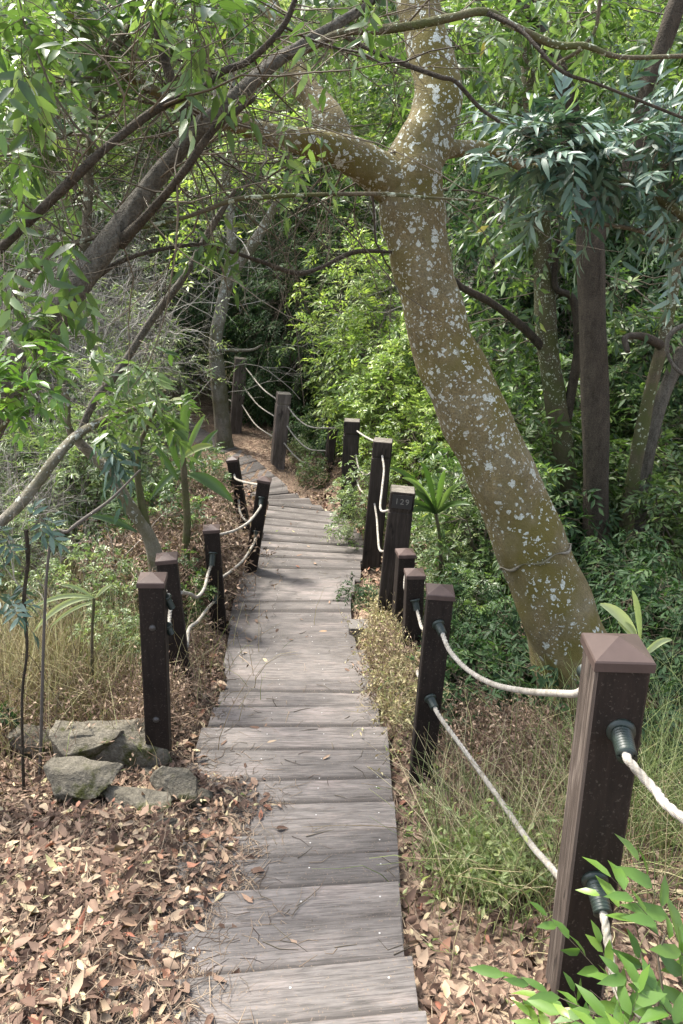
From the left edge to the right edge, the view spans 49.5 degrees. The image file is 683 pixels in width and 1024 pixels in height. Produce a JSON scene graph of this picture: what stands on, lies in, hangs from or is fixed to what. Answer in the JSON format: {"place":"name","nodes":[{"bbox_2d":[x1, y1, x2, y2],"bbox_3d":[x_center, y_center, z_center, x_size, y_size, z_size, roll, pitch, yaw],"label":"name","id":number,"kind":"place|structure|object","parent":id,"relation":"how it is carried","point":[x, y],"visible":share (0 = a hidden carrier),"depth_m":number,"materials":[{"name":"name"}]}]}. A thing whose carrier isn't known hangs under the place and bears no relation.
{"place":"outdoors","nodes":[
{"label":"outdoors","id":0,"kind":"place"},
{"bbox_2d":[0,0,682,1023],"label":"ground","id":1,"kind":"structure","parent":0,"point":[250,440],"depth_m":3.23,"materials":[{"name":"brown soil"}]},
{"bbox_2d":[0,335,79,450],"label":"edge sapling","id":2,"kind":"object","parent":1,"relation":"on","point":[14,412],"visible":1,"depth_m":2.50,"materials":[{"name":"green plant"}]},
{"bbox_2d":[0,492,81,636],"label":"leafy shrub","id":3,"kind":"object","parent":1,"relation":"on","point":[20,521],"visible":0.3,"depth_m":5.99,"materials":[{"name":"green plant"}]},
{"bbox_2d":[0,53,107,324],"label":"forest tree","id":4,"kind":"object","parent":1,"relation":"on","point":[8,179],"visible":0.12,"depth_m":10.22,"materials":[{"name":"green plant"}]},
{"bbox_2d":[0,430,114,590],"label":"twiggy shrub","id":5,"kind":"object","parent":1,"relation":"on","point":[52,508],"visible":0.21,"depth_m":6.56,"materials":[{"name":"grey plant"}]},
{"bbox_2d":[0,469,140,793],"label":"sapling","id":6,"kind":"object","parent":1,"relation":"on","point":[20,607],"visible":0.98,"depth_m":3.22,"materials":[{"name":"teal plant"}]},
{"bbox_2d":[30,584,111,697],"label":"arching plant","id":7,"kind":"object","parent":1,"relation":"on","point":[75,597],"visible":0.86,"depth_m":4.34,"materials":[{"name":"green plant"}]},
{"bbox_2d":[0,210,155,500],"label":"twiggy shrub","id":8,"kind":"object","parent":1,"relation":"on","point":[6,332],"visible":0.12,"depth_m":7.99,"materials":[{"name":"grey plant"}]},
{"bbox_2d":[0,342,163,564],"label":"narrow leaf shrub","id":9,"kind":"object","parent":1,"relation":"on","point":[29,444],"visible":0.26,"depth_m":7.04,"materials":[{"name":"green plant"}]},
{"bbox_2d":[43,756,123,807],"bbox_3d":[-1.215,1.307,3.506,0.368,0.257,0.201,0,20,0],"label":"rock","id":10,"kind":"object","parent":1,"relation":"on","point":[79,778],"visible":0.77,"depth_m":3.44,"materials":[{"name":"grey stone"}]},
{"bbox_2d":[49,720,123,759],"bbox_3d":[-1.313,1.229,3.865,0.367,0.301,0.274,-5,20,-12],"label":"rock","id":11,"kind":"object","parent":1,"relation":"on","point":[91,747],"visible":0.46,"depth_m":3.75,"materials":[{"name":"grey stone"}]},
{"bbox_2d":[0,285,172,509],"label":"narrow leaf shrub","id":12,"kind":"object","parent":1,"relation":"on","point":[139,390],"visible":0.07,"depth_m":8.35,"materials":[{"name":"green plant"}]},
{"bbox_2d":[1,395,174,571],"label":"leafy shrub","id":13,"kind":"object","parent":1,"relation":"on","point":[72,458],"visible":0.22,"depth_m":6.93,"materials":[{"name":"green plant"}]},
{"bbox_2d":[0,333,179,540],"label":"twiggy shrub","id":14,"kind":"object","parent":1,"relation":"on","point":[39,400],"visible":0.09,"depth_m":7.62,"materials":[{"name":"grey plant"}]},
{"bbox_2d":[0,446,191,643],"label":"dead bush","id":15,"kind":"object","parent":1,"relation":"on","point":[60,556],"visible":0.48,"depth_m":5.70,"materials":[{"name":"green plant"}]},
{"bbox_2d":[46,532,147,651],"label":"leafy shrub","id":16,"kind":"object","parent":1,"relation":"on","point":[101,554],"visible":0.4,"depth_m":5.52,"materials":[{"name":"green plant"}]},
{"bbox_2d":[67,599,140,691],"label":"leafy shrub","id":17,"kind":"object","parent":1,"relation":"on","point":[121,630],"visible":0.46,"depth_m":4.91,"materials":[{"name":"green plant"}]},
{"bbox_2d":[0,0,213,369],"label":"forest tree","id":18,"kind":"object","parent":1,"relation":"on","point":[42,3],"visible":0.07,"depth_m":14.15,"materials":[{"name":"green plant"}]},
{"bbox_2d":[0,640,214,796],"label":"dry brush","id":19,"kind":"object","parent":1,"relation":"on","point":[46,714],"visible":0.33,"depth_m":4.15,"materials":[{"name":"beige plant"}]},
{"bbox_2d":[12,276,216,458],"bbox_3d":[-3.102,-0.932,9.248,2.854,4.218,3.316,-15,25,-36],"label":"twiggy shrub","id":20,"kind":"object","parent":1,"relation":"on","point":[105,335],"visible":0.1,"depth_m":8.74,"materials":[{"name":"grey plant"}]},
{"bbox_2d":[0,190,235,571],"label":"forked shrub","id":21,"kind":"object","parent":1,"relation":"on","point":[111,467],"visible":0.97,"depth_m":4.68,"materials":[{"name":"green plant"}]},
{"bbox_2d":[46,408,191,569],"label":"leafy shrub","id":22,"kind":"object","parent":1,"relation":"on","point":[143,467],"visible":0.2,"depth_m":7.18,"materials":[{"name":"green plant"}]},
{"bbox_2d":[69,718,172,775],"bbox_3d":[-1.163,1.241,3.896,0.569,0.309,0.259,0,20,0],"label":"rock","id":23,"kind":"object","parent":1,"relation":"on","point":[122,748],"visible":0.59,"depth_m":3.81,"materials":[{"name":"grey stone"}]},
{"bbox_2d":[36,278,208,491],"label":"narrow leaf shrub","id":24,"kind":"object","parent":1,"relation":"on","point":[156,364],"visible":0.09,"depth_m":9.57,"materials":[{"name":"green plant"}]},
{"bbox_2d":[42,235,205,423],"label":"narrow leaf shrub","id":25,"kind":"object","parent":1,"relation":"on","point":[143,296],"visible":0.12,"depth_m":12.35,"materials":[{"name":"green plant"}]},
{"bbox_2d":[4,3,250,369],"bbox_3d":[-4.791,-6.632,16.562,5.800,8.354,5.850,-8,22,-21],"label":"forest tree","id":26,"kind":"object","parent":1,"relation":"on","point":[106,172],"visible":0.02,"depth_m":14.87,"materials":[{"name":"green plant"}]},
{"bbox_2d":[23,233,242,469],"bbox_3d":[-3.013,-1.586,10.668,3.171,4.842,3.684,11,23,28],"label":"twiggy shrub","id":27,"kind":"object","parent":1,"relation":"on","point":[145,314],"visible":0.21,"depth_m":10.28,"materials":[{"name":"grey plant"}]},
{"bbox_2d":[101,785,171,815],"bbox_3d":[-0.967,1.340,3.436,0.384,0.087,0.155,4,20,12],"label":"rock","id":28,"kind":"object","parent":1,"relation":"on","point":[134,797],"visible":0.61,"depth_m":3.42,"materials":[{"name":"grey stone"}]},
{"bbox_2d":[56,603,227,785],"bbox_3d":[-1.193,1.056,4.764,1.003,0.824,2.622,0,20,0],"label":"dry brush","id":29,"kind":"object","parent":1,"relation":"on","point":[184,692],"visible":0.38,"depth_m":4.42,"materials":[{"name":"brown plant"}]},
{"bbox_2d":[13,454,281,668],"bbox_3d":[-1.556,0.327,6.882,2.046,1.254,4.006,0,20,0],"label":"dry brush","id":30,"kind":"object","parent":1,"relation":"on","point":[176,544],"visible":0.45,"depth_m":6.33,"materials":[{"name":"brown plant"}]},
{"bbox_2d":[0,652,304,1023],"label":"leaf litter","id":31,"kind":"object","parent":1,"relation":"on","point":[59,927],"visible":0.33,"depth_m":2.64,"materials":[{"name":"brown plant"}]},
{"bbox_2d":[136,572,174,755],"bbox_3d":[-0.927,0.887,3.779,0.167,1.272,0.140,1,20,-7],"label":"rope post","id":32,"kind":"object","parent":1,"relation":"on","point":[155,602],"visible":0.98,"depth_m":3.67,"materials":[{"name":"brown wood"}]},
{"bbox_2d":[94,470,217,589],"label":"leafy shrub","id":33,"kind":"object","parent":1,"relation":"on","point":[197,505],"visible":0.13,"depth_m":6.42,"materials":[{"name":"green plant"}]},
{"bbox_2d":[90,388,233,619],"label":"broadleaf plant","id":34,"kind":"object","parent":1,"relation":"on","point":[214,484],"visible":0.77,"depth_m":5.71,"materials":[{"name":"green plant"}]},
{"bbox_2d":[149,766,197,807],"bbox_3d":[-0.804,1.338,3.535,0.233,0.265,0.155,0,20,0],"label":"rock","id":35,"kind":"object","parent":1,"relation":"on","point":[180,782],"visible":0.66,"depth_m":3.51,"materials":[{"name":"grey stone"}]},
{"bbox_2d":[155,551,192,695],"bbox_3d":[-1.050,0.793,4.705,0.132,1.170,0.132,-5,20,-9],"label":"rope post","id":36,"kind":"object","parent":1,"relation":"on","point":[166,562],"visible":0.48,"depth_m":4.59,"materials":[{"name":"brown wood"}]},
{"bbox_2d":[0,472,359,784],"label":"grass","id":37,"kind":"structure","parent":1,"relation":"on","point":[56,643],"depth_m":4.68,"materials":[{"name":"plant"}]},
{"bbox_2d":[84,135,276,394],"bbox_3d":[-3.513,-4.362,16.632,5.894,7.761,5.073,-17,26,-39],"label":"twiggy shrub","id":38,"kind":"object","parent":1,"relation":"on","point":[188,351],"visible":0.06,"depth_m":16.20,"materials":[{"name":"grey plant"}]},
{"bbox_2d":[202,524,226,633],"bbox_3d":[-1.008,0.634,5.948,0.132,1.130,0.187,-4,20,-7],"label":"rope post","id":39,"kind":"object","parent":1,"relation":"on","point":[211,532],"visible":0.79,"depth_m":5.86,"materials":[{"name":"brown wood"}]},
{"bbox_2d":[79,0,363,362],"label":"forest tree","id":40,"kind":"object","parent":1,"relation":"on","point":[281,3],"visible":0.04,"depth_m":15.26,"materials":[{"name":"green plant"}]},
{"bbox_2d":[121,60,329,448],"bbox_3d":[-1.808,-3.362,10.881,3.303,5.818,3.153,0,20,0],"label":"pale tree","id":41,"kind":"object","parent":1,"relation":"on","point":[222,422],"visible":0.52,"depth_m":10.99,"materials":[{"name":"green plant"}]},
{"bbox_2d":[159,139,344,412],"bbox_3d":[-1.689,-4.355,14.111,3.468,5.414,3.340,14,24,34],"label":"feathery tree","id":42,"kind":"object","parent":1,"relation":"on","point":[197,318],"visible":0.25,"depth_m":13.67,"materials":[{"name":"green plant"}]},
{"bbox_2d":[244,476,271,572],"bbox_3d":[-0.826,0.201,7.176,0.132,1.153,0.183,10,20,-3],"label":"rope post","id":43,"kind":"object","parent":1,"relation":"on","point":[261,498],"visible":0.87,"depth_m":7.10,"materials":[{"name":"brown wood"}]},
{"bbox_2d":[97,413,426,1023],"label":"boardwalk","id":44,"kind":"structure","parent":1,"relation":"on","point":[369,978],"depth_m":3.50,"materials":[{"name":"grey wood"}]},
{"bbox_2d":[2,684,336,1023],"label":"dry needles","id":45,"kind":"object","parent":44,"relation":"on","point":[185,959],"visible":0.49,"depth_m":2.58,"materials":[{"name":"brown plant"}]},
{"bbox_2d":[186,126,374,386],"bbox_3d":[-1.399,-4.925,15.336,3.485,5.571,3.922,-11,23,-28],"label":"forest tree","id":46,"kind":"object","parent":1,"relation":"on","point":[308,199],"visible":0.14,"depth_m":14.28,"materials":[{"name":"green plant"}]},
{"bbox_2d":[270,391,291,469],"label":"timber post","id":47,"kind":"object","parent":1,"relation":"on","point":[278,446],"visible":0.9,"depth_m":10.85,"materials":[{"name":"brown wood"}]},
{"bbox_2d":[206,191,385,426],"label":"feathery tree","id":48,"kind":"object","parent":1,"relation":"on","point":[293,374],"visible":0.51,"depth_m":12.65,"materials":[{"name":"green plant"}]},
{"bbox_2d":[244,168,399,409],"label":"feathery tree","id":49,"kind":"object","parent":1,"relation":"on","point":[318,234],"visible":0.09,"depth_m":13.92,"materials":[{"name":"green plant"}]},
{"bbox_2d":[0,0,668,744],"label":"lichen tree","id":50,"kind":"object","parent":1,"relation":"on","point":[550,590],"visible":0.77,"depth_m":4.20,"materials":[{"name":"brown plant"}]},
{"bbox_2d":[0,485,680,699],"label":"leaf litter","id":51,"kind":"object","parent":1,"relation":"on","point":[323,499],"visible":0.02,"depth_m":7.16,"materials":[{"name":"brown plant"}]},
{"bbox_2d":[0,0,682,615],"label":"leaning tree","id":52,"kind":"object","parent":1,"relation":"on","point":[60,310],"visible":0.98,"depth_m":2.86,"materials":[{"name":"green plant"}]},
{"bbox_2d":[340,418,359,519],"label":"timber post","id":53,"kind":"object","parent":1,"relation":"on","point":[351,439],"visible":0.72,"depth_m":8.69,"materials":[{"name":"brown wood"}]},
{"bbox_2d":[284,218,420,434],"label":"bright shrub","id":54,"kind":"object","parent":1,"relation":"on","point":[322,307],"visible":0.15,"depth_m":11.89,"materials":[{"name":"green plant"}]},
{"bbox_2d":[324,452,407,549],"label":"leafy shrub","id":55,"kind":"object","parent":1,"relation":"on","point":[360,509],"visible":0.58,"depth_m":7.97,"materials":[{"name":"green plant"}]},
{"bbox_2d":[259,24,478,355],"bbox_3d":[0.604,-6.587,16.946,4.785,7.800,5.387,-11,23,-28],"label":"forest tree","id":56,"kind":"object","parent":1,"relation":"on","point":[355,96],"visible":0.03,"depth_m":15.52,"materials":[{"name":"green plant"}]},
{"bbox_2d":[361,437,392,571],"bbox_3d":[0.338,0.081,7.372,0.192,1.646,0.191,6,20,4],"label":"timber post","id":57,"kind":"object","parent":1,"relation":"on","point":[371,556],"visible":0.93,"depth_m":7.21,"materials":[{"name":"brown wood"}]},
{"bbox_2d":[293,228,476,478],"bbox_3d":[0.601,-1.971,10.237,2.542,3.858,2.621,9,22,23],"label":"bright shrub","id":58,"kind":"object","parent":1,"relation":"on","point":[355,336],"visible":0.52,"depth_m":9.87,"materials":[{"name":"green plant"}]},
{"bbox_2d":[297,216,481,428],"bbox_3d":[0.875,-2.901,12.692,3.140,4.019,2.993,3,20,9],"label":"narrow leaf shrub","id":59,"kind":"object","parent":1,"relation":"on","point":[341,381],"visible":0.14,"depth_m":12.03,"materials":[{"name":"green plant"}]},
{"bbox_2d":[329,322,456,493],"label":"bright shrub","id":60,"kind":"object","parent":1,"relation":"on","point":[398,390],"visible":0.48,"depth_m":9.33,"materials":[{"name":"green plant"}]},
{"bbox_2d":[377,485,414,628],"bbox_3d":[0.395,0.588,5.851,0.192,1.625,0.196,6,20,2],"label":"timber post","id":61,"kind":"object","parent":1,"relation":"on","point":[400,515],"visible":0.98,"depth_m":5.61,"materials":[{"name":"brown wood"}]},
{"bbox_2d":[337,573,464,774],"bbox_3d":[0.384,0.979,5.210,0.835,0.848,2.781,0,20,0],"label":"dry brush","id":62,"kind":"object","parent":1,"relation":"on","point":[384,673],"visible":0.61,"depth_m":4.68,"materials":[{"name":"plant"}]},
{"bbox_2d":[359,382,466,525],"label":"bright shrub","id":63,"kind":"object","parent":1,"relation":"on","point":[415,448],"visible":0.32,"depth_m":8.74,"materials":[{"name":"green plant"}]},
{"bbox_2d":[402,568,425,662],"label":"rope post","id":64,"kind":"object","parent":1,"relation":"on","point":[414,582],"visible":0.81,"depth_m":5.01,"materials":[{"name":"brown wood"}]},
{"bbox_2d":[265,164,571,438],"bbox_3d":[1.579,-2.329,11.990,5.526,6.800,4.756,9,22,24],"label":"twiggy shrub","id":65,"kind":"object","parent":1,"relation":"on","point":[395,287],"visible":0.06,"depth_m":11.14,"materials":[{"name":"green plant"}]},
{"bbox_2d":[295,19,551,357],"bbox_3d":[1.809,-5.428,14.388,5.319,7.483,5.273,-7,21,-19],"label":"forest tree","id":66,"kind":"object","parent":1,"relation":"on","point":[376,75],"visible":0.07,"depth_m":12.98,"materials":[{"name":"green plant"}]},
{"bbox_2d":[389,462,469,582],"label":"strap plant","id":67,"kind":"object","parent":1,"relation":"on","point":[435,506],"visible":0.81,"depth_m":6.20,"materials":[{"name":"green plant"}]},
{"bbox_2d":[409,583,454,784],"bbox_3d":[0.440,0.991,3.736,0.132,1.359,0.189,4,20,2],"label":"rope post","id":68,"kind":"object","parent":1,"relation":"on","point":[440,598],"visible":0.9,"depth_m":3.64,"materials":[{"name":"brown wood"}]},
{"bbox_2d":[433,707,557,879],"bbox_3d":[0.607,1.054,2.888,0.105,0.426,1.515,-3,20,-8],"label":"rope","id":69,"kind":"object","parent":68,"relation":"attached to","point":[544,860],"visible":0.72,"depth_m":2.93,"materials":[{"name":"white fabric"}]},
{"bbox_2d":[410,483,492,610],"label":"leafy shrub","id":70,"kind":"object","parent":1,"relation":"on","point":[469,554],"visible":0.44,"depth_m":6.58,"materials":[{"name":"green plant"}]},
{"bbox_2d":[378,645,542,728],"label":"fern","id":71,"kind":"object","parent":1,"relation":"on","point":[468,681],"visible":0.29,"depth_m":4.57,"materials":[{"name":"green plant"}]},
{"bbox_2d":[415,559,507,639],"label":"dark shrub","id":72,"kind":"object","parent":1,"relation":"on","point":[458,591],"visible":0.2,"depth_m":5.89,"materials":[{"name":"green plant"}]},
{"bbox_2d":[422,559,519,642],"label":"leafy shrub","id":73,"kind":"object","parent":1,"relation":"on","point":[473,600],"visible":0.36,"depth_m":5.71,"materials":[{"name":"green plant"}]},
{"bbox_2d":[403,788,560,945],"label":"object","id":74,"kind":"object","parent":1,"relation":"on","point":[491,858],"visible":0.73,"depth_m":2.68,"materials":[{"name":"green plant"}]},
{"bbox_2d":[416,631,553,718],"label":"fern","id":75,"kind":"object","parent":1,"relation":"on","point":[466,658],"visible":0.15,"depth_m":4.74,"materials":[{"name":"green plant"}]},
{"bbox_2d":[449,595,529,676],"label":"dark shrub","id":76,"kind":"object","parent":1,"relation":"on","point":[497,618],"visible":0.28,"depth_m":5.33,"materials":[{"name":"green plant"}]},
{"bbox_2d":[411,421,576,612],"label":"leafy shrub","id":77,"kind":"object","parent":1,"relation":"on","point":[546,474],"visible":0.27,"depth_m":6.53,"materials":[{"name":"green plant"}]},
{"bbox_2d":[311,670,682,1000],"bbox_3d":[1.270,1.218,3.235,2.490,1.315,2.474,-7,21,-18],"label":"grass","id":78,"kind":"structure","parent":1,"relation":"on","point":[517,849],"depth_m":2.85,"materials":[{"name":"plant"}]},
{"bbox_2d":[445,4,579,562],"bbox_3d":[1.543,-1.638,7.493,1.958,5.999,1.633,-7,21,-18],"label":"forest tree","id":79,"kind":"object","parent":1,"relation":"on","point":[543,338],"visible":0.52,"depth_m":7.04,"materials":[{"name":"green plant"}]},
{"bbox_2d":[456,604,578,726],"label":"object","id":80,"kind":"object","parent":1,"relation":"on","point":[543,681],"visible":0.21,"depth_m":4.77,"materials":[{"name":"green plant"}]},
{"bbox_2d":[413,331,625,549],"bbox_3d":[1.862,-0.583,7.838,1.996,2.653,2.255,-9,22,-23],"label":"leafy shrub","id":81,"kind":"object","parent":1,"relation":"on","point":[528,430],"visible":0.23,"depth_m":7.41,"materials":[{"name":"green plant"}]},
{"bbox_2d":[356,630,682,1023],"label":"leaf litter","id":82,"kind":"object","parent":1,"relation":"on","point":[440,1010],"visible":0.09,"depth_m":2.45,"materials":[{"name":"brown plant"}]},
{"bbox_2d":[422,457,623,595],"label":"dark shrub","id":83,"kind":"object","parent":1,"relation":"on","point":[573,531],"visible":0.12,"depth_m":6.93,"materials":[{"name":"green plant"}]},
{"bbox_2d":[379,40,671,454],"bbox_3d":[2.592,-2.937,10.032,3.677,6.052,3.267,17,26,39],"label":"forest tree","id":84,"kind":"object","parent":1,"relation":"on","point":[459,226],"visible":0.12,"depth_m":9.47,"materials":[{"name":"green plant"}]},
{"bbox_2d":[380,668,682,844],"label":"dry brush","id":85,"kind":"object","parent":1,"relation":"on","point":[521,724],"visible":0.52,"depth_m":4.09,"materials":[{"name":"brown plant"}]},
{"bbox_2d":[382,0,682,404],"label":"forest tree","id":86,"kind":"object","parent":1,"relation":"on","point":[617,33],"visible":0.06,"depth_m":10.86,"materials":[{"name":"green plant"}]},
{"bbox_2d":[402,0,682,592],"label":"forest tree","id":87,"kind":"object","parent":1,"relation":"on","point":[594,339],"visible":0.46,"depth_m":6.26,"materials":[{"name":"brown plant"}]},
{"bbox_2d":[456,343,642,544],"bbox_3d":[2.350,-0.784,8.502,2.177,2.554,2.460,4,20,12],"label":"leafy shrub","id":88,"kind":"object","parent":1,"relation":"on","point":[578,412],"visible":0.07,"depth_m":8.25,"materials":[{"name":"green plant"}]},
{"bbox_2d":[447,48,682,326],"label":"bluegreen tree","id":89,"kind":"object","parent":1,"relation":"on","point":[589,154],"visible":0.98,"depth_m":3.64,"materials":[{"name":"green plant"}]},
{"bbox_2d":[453,604,682,904],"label":"grass","id":90,"kind":"structure","parent":1,"relation":"on","point":[655,764],"depth_m":3.48,"materials":[{"name":"green plant"}]},
{"bbox_2d":[468,834,682,1023],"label":"green shrub","id":91,"kind":"object","parent":1,"relation":"on","point":[647,987],"visible":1,"depth_m":1.63,"materials":[{"name":"green plant"}]},
{"bbox_2d":[478,98,682,463],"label":"forest tree","id":92,"kind":"object","parent":1,"relation":"on","point":[573,267],"visible":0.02,"depth_m":9.74,"materials":[{"name":"green plant"}]},
{"bbox_2d":[544,633,656,1015],"bbox_3d":[0.645,1.077,1.975,0.134,1.678,0.273,1,20,4],"label":"rope post","id":93,"kind":"object","parent":1,"relation":"on","point":[614,670],"visible":0.84,"depth_m":1.79,"materials":[{"name":"brown wood"}]},
{"bbox_2d":[441,632,578,697],"bbox_3d":[0.585,0.494,2.687,0.094,0.762,1.496,-2,20,-5],"label":"rope","id":94,"kind":"object","parent":93,"relation":"attached to","point":[540,692],"visible":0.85,"depth_m":2.68,"materials":[{"name":"white fabric"}]},
{"bbox_2d":[530,325,682,532],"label":"leafy shrub","id":95,"kind":"object","parent":1,"relation":"on","point":[679,426],"visible":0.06,"depth_m":8.69,"materials":[{"name":"green plant"}]},
{"bbox_2d":[551,367,682,583],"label":"leafy shrub","id":96,"kind":"object","parent":1,"relation":"on","point":[669,434],"visible":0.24,"depth_m":7.77,"materials":[{"name":"green plant"}]},
{"bbox_2d":[566,153,682,519],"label":"forest tree","id":97,"kind":"object","parent":1,"relation":"on","point":[636,299],"visible":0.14,"depth_m":8.73,"materials":[{"name":"green plant"}]},
{"bbox_2d":[573,665,682,788],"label":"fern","id":98,"kind":"object","parent":1,"relation":"on","point":[665,692],"visible":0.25,"depth_m":4.16,"materials":[{"name":"green plant"}]},
{"bbox_2d":[574,524,682,644],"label":"dark shrub","id":99,"kind":"object","parent":1,"relation":"on","point":[602,575],"visible":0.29,"depth_m":6.14,"materials":[{"name":"green plant"}]},
{"bbox_2d":[593,542,682,676],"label":"dark shrub","id":100,"kind":"object","parent":1,"relation":"on","point":[643,594],"visible":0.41,"depth_m":5.40,"materials":[{"name":"green plant"}]},
{"bbox_2d":[606,227,682,581],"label":"forest tree","id":101,"kind":"object","parent":1,"relation":"on","point":[651,413],"visible":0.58,"depth_m":6.96,"materials":[{"name":"green plant"}]},
{"bbox_2d":[608,445,682,591],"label":"leafy shrub","id":102,"kind":"object","parent":1,"relation":"on","point":[672,501],"visible":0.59,"depth_m":6.90,"materials":[{"name":"green plant"}]},
{"bbox_2d":[609,586,682,721],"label":"dark shrub","id":103,"kind":"object","parent":1,"relation":"on","point":[661,654],"visible":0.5,"depth_m":4.88,"materials":[{"name":"green plant"}]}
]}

